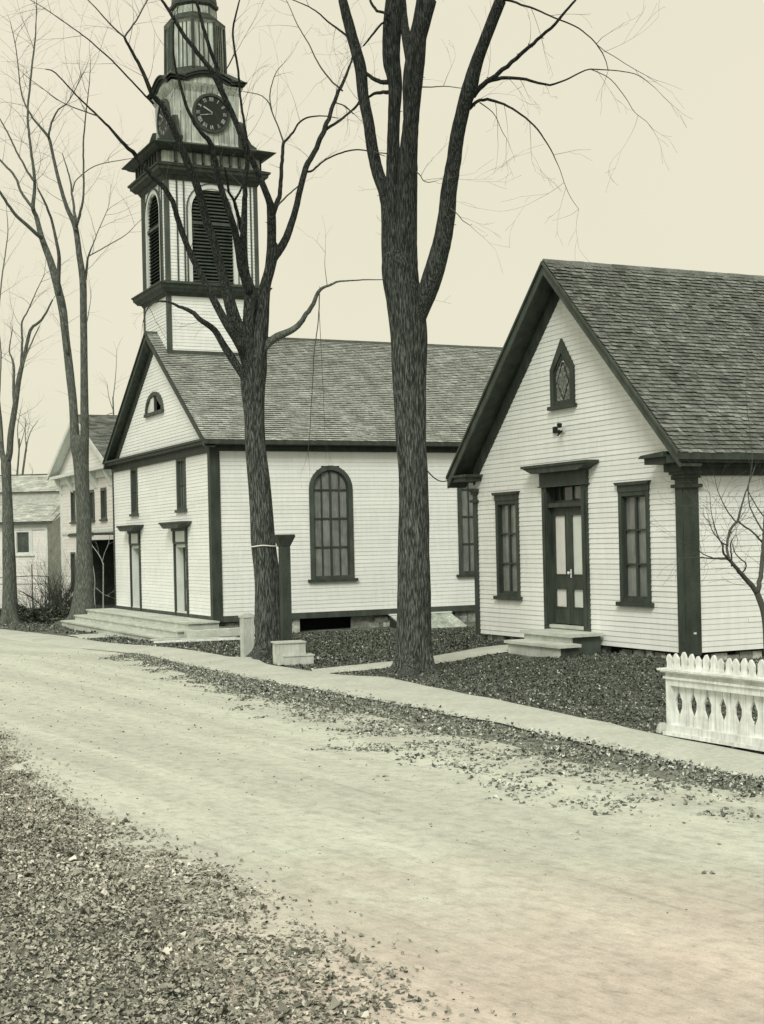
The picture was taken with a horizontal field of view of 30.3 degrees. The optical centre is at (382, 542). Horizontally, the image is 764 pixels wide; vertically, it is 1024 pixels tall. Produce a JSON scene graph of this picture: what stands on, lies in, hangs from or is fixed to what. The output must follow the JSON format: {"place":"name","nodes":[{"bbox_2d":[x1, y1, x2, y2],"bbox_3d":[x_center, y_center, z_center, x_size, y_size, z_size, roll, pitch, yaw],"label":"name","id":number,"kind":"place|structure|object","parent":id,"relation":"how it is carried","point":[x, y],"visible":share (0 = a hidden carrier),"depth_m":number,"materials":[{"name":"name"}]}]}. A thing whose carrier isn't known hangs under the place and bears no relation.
{"place":"outdoors","nodes":[
{"label":"outdoors","id":0,"kind":"place"},
{"bbox_2d":[0,807,173,1023],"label":"leaf bank","id":1,"kind":"structure","parent":0,"point":[131,999],"depth_m":7.58,"materials":[{"name":"grey plant"}]},
{"bbox_2d":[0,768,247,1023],"bbox_3d":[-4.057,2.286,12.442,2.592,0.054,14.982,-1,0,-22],"label":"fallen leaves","id":2,"kind":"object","parent":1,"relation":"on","point":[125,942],"depth_m":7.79,"materials":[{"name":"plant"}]},
{"bbox_2d":[0,722,515,1023],"bbox_3d":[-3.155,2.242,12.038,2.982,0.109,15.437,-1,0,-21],"label":"leaf litter","id":3,"kind":"object","parent":1,"relation":"on","point":[8,782],"visible":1,"depth_m":7.87,"materials":[{"name":"grey plant"}]},
{"bbox_2d":[64,633,119,638],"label":"church path","id":4,"kind":"structure","parent":0,"point":[86,636],"depth_m":40.95,"materials":[{"name":"grey concrete"}]},
{"bbox_2d":[138,625,507,669],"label":"church lawn","id":5,"kind":"structure","parent":0,"point":[356,639],"depth_m":30.38,"materials":[{"name":"grey plant"}]},
{"bbox_2d":[0,635,763,1023],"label":"road","id":6,"kind":"structure","parent":0,"point":[608,925],"depth_m":10.05,"materials":[{"name":"beige soil"}]},
{"bbox_2d":[0,651,755,1010],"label":"road clods","id":7,"kind":"object","parent":6,"relation":"on","point":[230,739],"visible":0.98,"depth_m":15.88,"materials":[{"name":"grey soil"}]},
{"bbox_2d":[0,629,763,777],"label":"sidewalk","id":8,"kind":"structure","parent":0,"point":[383,689],"depth_m":18.89,"materials":[{"name":"grey concrete"}]},
{"bbox_2d":[116,652,762,772],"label":"fallen leaves","id":9,"kind":"object","parent":8,"relation":"on","point":[440,712],"visible":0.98,"depth_m":18.44,"materials":[{"name":"black plant"}]},
{"bbox_2d":[0,608,763,1023],"bbox_3d":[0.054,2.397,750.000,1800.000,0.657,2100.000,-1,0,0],"label":"ground","id":10,"kind":"structure","parent":0,"point":[440,678],"depth_m":21.72,"materials":[{"name":"soil"}]},
{"bbox_2d":[0,403,45,473],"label":"thin tree","id":11,"kind":"object","parent":10,"relation":"on","point":[24,459],"visible":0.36,"depth_m":92.26,"materials":[{"name":"grey plant"}]},
{"bbox_2d":[0,565,49,600],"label":"rail fence","id":12,"kind":"object","parent":10,"relation":"on","point":[32,580],"visible":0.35,"depth_m":59.99,"materials":[{"name":"grey wood"}]},
{"bbox_2d":[5,390,50,474],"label":"thin tree","id":13,"kind":"object","parent":10,"relation":"on","point":[19,444],"visible":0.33,"depth_m":92.27,"materials":[{"name":"grey plant"}]},
{"bbox_2d":[0,500,61,607],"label":"barn","id":14,"kind":"structure","parent":10,"relation":"on","point":[41,518],"depth_m":66.10,"materials":[{"name":"paint"}]},
{"bbox_2d":[14,530,33,555],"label":"window","id":15,"kind":"structure","parent":14,"relation":"in","point":[24,539],"depth_m":66.09,"materials":[{"name":"paint"}]},
{"bbox_2d":[0,474,59,500],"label":"roof","id":16,"kind":"structure","parent":14,"relation":"attached to","point":[28,487],"depth_m":84.46,"materials":[{"name":"paint"}]},
{"bbox_2d":[1,557,69,609],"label":"shrub","id":17,"kind":"object","parent":10,"relation":"on","point":[31,599],"visible":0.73,"depth_m":53.92,"materials":[{"name":"black plant"}]},
{"bbox_2d":[0,587,72,623],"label":"hedge","id":18,"kind":"object","parent":10,"relation":"on","point":[56,613],"visible":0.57,"depth_m":52.02,"materials":[{"name":"plant"}]},
{"bbox_2d":[0,196,75,624],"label":"bare tree","id":19,"kind":"object","parent":10,"relation":"on","point":[9,613],"visible":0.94,"depth_m":50.02,"materials":[{"name":"grey plant"}]},
{"bbox_2d":[37,559,73,606],"bbox_3d":[-12.088,1.665,53.137,2.200,2.569,2.724,-1,0,-25],"label":"shrub","id":20,"kind":"object","parent":10,"relation":"on","point":[65,595],"visible":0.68,"depth_m":52.92,"materials":[{"name":"black plant"}]},
{"bbox_2d":[0,621,116,636],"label":"lawn","id":21,"kind":"structure","parent":10,"relation":"on","point":[49,625],"depth_m":46.72,"materials":[{"name":"black plant"}]},
{"bbox_2d":[15,517,113,611],"bbox_3d":[-13.116,0.936,55.283,6.614,4.396,4.682,-1,0,-19],"label":"shrub","id":22,"kind":"object","parent":10,"relation":"on","point":[71,589],"visible":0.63,"depth_m":54.97,"materials":[{"name":"black plant"}]},
{"bbox_2d":[0,0,142,624],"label":"bare tree","id":23,"kind":"object","parent":10,"relation":"on","point":[83,598],"visible":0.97,"depth_m":48.26,"materials":[{"name":"grey plant"}]},
{"bbox_2d":[47,414,116,608],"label":"house","id":24,"kind":"structure","parent":10,"relation":"on","point":[61,470],"depth_m":56.23,"materials":[{"name":"white wood"}]},
{"bbox_2d":[69,490,75,523],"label":"window","id":25,"kind":"structure","parent":24,"relation":"in","point":[72,495],"depth_m":58.85,"materials":[{"name":"black glass"}]},
{"bbox_2d":[70,552,75,590],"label":"window","id":26,"kind":"structure","parent":24,"relation":"in","point":[71,553],"depth_m":59.08,"materials":[{"name":"green paint"}]},
{"bbox_2d":[90,489,94,521],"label":"window","id":27,"kind":"structure","parent":24,"relation":"in","point":[92,495],"depth_m":55.71,"materials":[{"name":"grey glass"}]},
{"bbox_2d":[99,487,107,520],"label":"window","id":28,"kind":"structure","parent":24,"relation":"in","point":[103,494],"depth_m":54.30,"materials":[{"name":"grey glass"}]},
{"bbox_2d":[75,530,112,607],"bbox_3d":[-10.355,1.044,51.869,2.168,4.061,1.595,-1,0,-20],"label":"sapling","id":29,"kind":"object","parent":10,"relation":"on","point":[103,569],"visible":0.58,"depth_m":51.98,"materials":[{"name":"white wood"}]},
{"bbox_2d":[93,566,95,608],"bbox_3d":[-10.816,1.349,52.789,0.563,3.485,0.522,-1,0,37],"label":"sapling","id":30,"kind":"object","parent":10,"relation":"on","point":[94,587],"visible":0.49,"depth_m":52.48,"materials":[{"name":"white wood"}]},
{"bbox_2d":[93,335,129,414],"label":"thin tree","id":31,"kind":"object","parent":10,"relation":"on","point":[114,385],"visible":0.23,"depth_m":88.41,"materials":[{"name":"grey plant"}]},
{"bbox_2d":[82,636,157,644],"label":"path side lawn","id":32,"kind":"structure","parent":10,"relation":"on","point":[122,640],"depth_m":38.55,"materials":[{"name":"grey plant"}]},
{"bbox_2d":[61,608,219,640],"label":"church steps","id":33,"kind":"structure","parent":10,"relation":"on","point":[139,625],"depth_m":41.51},
{"bbox_2d":[0,0,383,660],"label":"bare tree","id":34,"kind":"object","parent":10,"relation":"on","point":[252,340],"visible":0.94,"depth_m":26.93,"materials":[{"name":"grey plant"}]},
{"bbox_2d":[251,545,277,546],"bbox_3d":[-2.249,0.066,27.023,0.518,0.054,0.881,-1,0,-13],"label":"rope","id":35,"kind":"object","parent":34,"relation":"attached to","point":[264,545],"visible":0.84,"depth_m":26.98,"materials":[{"name":"white fabric"}]},
{"bbox_2d":[184,626,254,637],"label":"timber beam","id":36,"kind":"structure","parent":10,"relation":"on","point":[212,632],"depth_m":37.32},
{"bbox_2d":[238,613,254,656],"bbox_3d":[-2.657,1.866,27.600,0.260,0.990,0.260,-1,0,-19],"label":"short post","id":37,"kind":"object","parent":10,"relation":"on","point":[247,642],"visible":0.78,"depth_m":27.50,"materials":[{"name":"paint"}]},
{"bbox_2d":[272,534,294,640],"bbox_3d":[-1.838,1.044,26.600,0.359,2.397,0.359,-1,0,-20],"label":"tall post","id":38,"kind":"object","parent":10,"relation":"on","point":[283,542],"visible":0.75,"depth_m":26.52,"materials":[{"name":"green paint"}]},
{"bbox_2d":[271,640,314,666],"bbox_3d":[-1.660,2.053,26.064,0.710,0.470,0.475,-1,0,-19],"label":"mounting block","id":39,"kind":"object","parent":10,"relation":"on","point":[289,652],"depth_m":25.89,"materials":[{"name":"stone"}]},
{"bbox_2d":[102,0,502,636],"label":"church","id":40,"kind":"structure","parent":10,"relation":"on","point":[174,458],"depth_m":42.31,"materials":[{"name":"wood"}]},
{"bbox_2d":[129,468,138,516],"bbox_3d":[-8.044,-1.650,45.835,0.175,1.575,0.920,-1,0,-26],"label":"window","id":41,"kind":"structure","parent":40,"relation":"in","point":[133,472],"depth_m":45.93,"materials":[{"name":"black glass"}]},
{"bbox_2d":[143,392,163,417],"bbox_3d":[-7.055,-4.301,43.586,0.140,0.720,1.960,-1,0,-26],"label":"gable window","id":42,"kind":"structure","parent":40,"relation":"in","point":[151,410],"depth_m":43.61,"materials":[{"name":"green paint"}]},
{"bbox_2d":[174,457,187,512],"bbox_3d":[-5.876,-1.690,41.306,0.175,1.595,1.020,-1,0,-26],"label":"window","id":43,"kind":"structure","parent":40,"relation":"in","point":[181,491],"depth_m":41.41,"materials":[{"name":"black glass"}]},
{"bbox_2d":[183,547,186,610],"bbox_3d":[-5.702,1.080,41.559,0.140,1.900,1.060,-1,0,-26],"label":"door","id":44,"kind":"structure","parent":40,"relation":"in","point":[184,556],"depth_m":41.96,"materials":[{"name":"green paint"}]},
{"bbox_2d":[308,465,358,581],"bbox_3d":[-1.471,-0.552,40.456,1.540,3.330,0.200,-1,0,-26],"label":"window","id":45,"kind":"structure","parent":40,"relation":"in","point":[330,491],"depth_m":40.48,"materials":[{"name":"grey glass"}]},
{"bbox_2d":[456,483,474,576],"bbox_3d":[2.854,-0.650,42.528,1.540,3.330,0.200,-1,0,-26],"label":"window","id":46,"kind":"structure","parent":40,"relation":"in","point":[465,538],"depth_m":42.41,"materials":[{"name":"grey glass"}]},
{"bbox_2d":[312,645,507,672],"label":"footpath","id":47,"kind":"structure","parent":10,"relation":"on","point":[455,656],"depth_m":25.91,"materials":[{"name":"grey concrete"}]},
{"bbox_2d":[81,648,763,876],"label":"verge","id":48,"kind":"structure","parent":10,"relation":"on","point":[156,661],"depth_m":15.35,"materials":[{"name":"plant"}]},
{"bbox_2d":[389,611,466,627],"bbox_3d":[1.343,2.363,41.129,2.060,0.615,1.120,-1,0,-26],"label":"cellar bulkhead","id":49,"kind":"object","parent":10,"relation":"on","point":[443,619],"visible":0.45,"depth_m":41.19,"materials":[{"name":"stone"}]},
{"bbox_2d":[391,613,466,627],"bbox_3d":[1.338,2.293,41.128,1.994,0.435,1.120,-1,0,-26],"label":"door","id":50,"kind":"structure","parent":49,"relation":"in","point":[438,620],"depth_m":41.22,"materials":[{"name":"wood"}]},
{"bbox_2d":[146,627,763,753],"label":"grass","id":51,"kind":"structure","parent":10,"relation":"on","point":[644,697],"depth_m":22.49,"materials":[{"name":"plant"}]},
{"bbox_2d":[150,637,236,640],"bbox_3d":[-4.945,2.508,36.899,2.377,0.036,0.203,-2,0,15],"label":"board","id":52,"kind":"object","parent":51,"relation":"on","point":[189,638],"visible":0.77,"depth_m":36.85,"materials":[{"name":"grey wood"}]},
{"bbox_2d":[154,637,254,642],"bbox_3d":[-4.421,2.443,35.474,2.651,0.046,0.163,-2,0,1],"label":"board","id":53,"kind":"object","parent":51,"relation":"on","point":[192,640],"visible":0.76,"depth_m":35.40,"materials":[{"name":"white paint"}]},
{"bbox_2d":[656,722,666,732],"bbox_3d":[3.165,2.082,15.898,0.163,0.110,0.159,-1,0,27],"label":"stone","id":54,"kind":"object","parent":51,"relation":"on","point":[661,727],"visible":0.7,"depth_m":15.85,"materials":[{"name":"stone"}]},
{"bbox_2d":[293,0,686,677],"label":"bare tree","id":55,"kind":"object","parent":10,"relation":"on","point":[409,300],"visible":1,"depth_m":23.05,"materials":[{"name":"grey plant"}]},
{"bbox_2d":[427,470,450,481],"bbox_3d":[1.057,-1.213,25.900,0.020,0.200,5.441,-1,0,7],"label":"cable","id":56,"kind":"object","parent":55,"relation":"attached to","point":[437,479],"visible":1,"depth_m":25.21,"materials":[{"name":"black metal"}]},
{"bbox_2d":[504,629,602,657],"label":"door steps","id":57,"kind":"structure","parent":10,"relation":"on","point":[557,643],"depth_m":25.54,"materials":[{"name":"grey wood"}]},
{"bbox_2d":[446,259,763,660],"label":"chapel","id":58,"kind":"structure","parent":10,"relation":"on","point":[611,394],"depth_m":25.70,"materials":[{"name":"wood"}]},
{"bbox_2d":[491,491,522,600],"bbox_3d":[2.551,0.065,28.577,0.175,2.185,1.040,-1,0,-26],"label":"window","id":59,"kind":"structure","parent":58,"relation":"in","point":[508,572],"depth_m":28.62,"materials":[{"name":"grey glass"}]},
{"bbox_2d":[551,507,570,623],"bbox_3d":[3.419,0.433,26.942,0.058,2.220,0.591,-1,0,-26],"label":"door","id":60,"kind":"structure","parent":58,"relation":"in","point":[559,515],"depth_m":26.95,"materials":[{"name":"green paint"}]},
{"bbox_2d":[547,339,576,410],"bbox_3d":[3.365,-3.187,26.601,0.100,1.320,0.900,-1,0,-26],"label":"gable window","id":61,"kind":"structure","parent":58,"relation":"in","point":[562,379],"depth_m":26.61,"materials":[{"name":"green paint"}]},
{"bbox_2d":[567,506,583,624],"bbox_3d":[3.642,0.427,26.384,0.135,2.220,0.591,-1,0,-26],"label":"door","id":62,"kind":"structure","parent":58,"relation":"in","point":[574,512],"depth_m":26.49,"materials":[{"name":"green paint"}]},
{"bbox_2d":[613,480,654,607],"bbox_3d":[4.422,0.022,24.673,0.175,2.185,1.040,-1,0,-26],"label":"window","id":63,"kind":"structure","parent":58,"relation":"in","point":[633,512],"depth_m":24.70,"materials":[{"name":"grey glass"}]},
{"bbox_2d":[640,346,763,648],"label":"tree","id":64,"kind":"object","parent":10,"relation":"on","point":[756,590],"visible":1,"depth_m":18.92,"materials":[{"name":"grey plant"}]},
{"bbox_2d":[657,652,763,751],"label":"picket fence","id":65,"kind":"object","parent":10,"relation":"on","point":[689,678],"visible":1,"depth_m":14.85,"materials":[{"name":"white paint"}]},
{"bbox_2d":[0,0,763,474],"label":"sky","id":66,"kind":"structure","parent":0,"point":[701,208],"materials":[{"name":"beige"}]}
]}

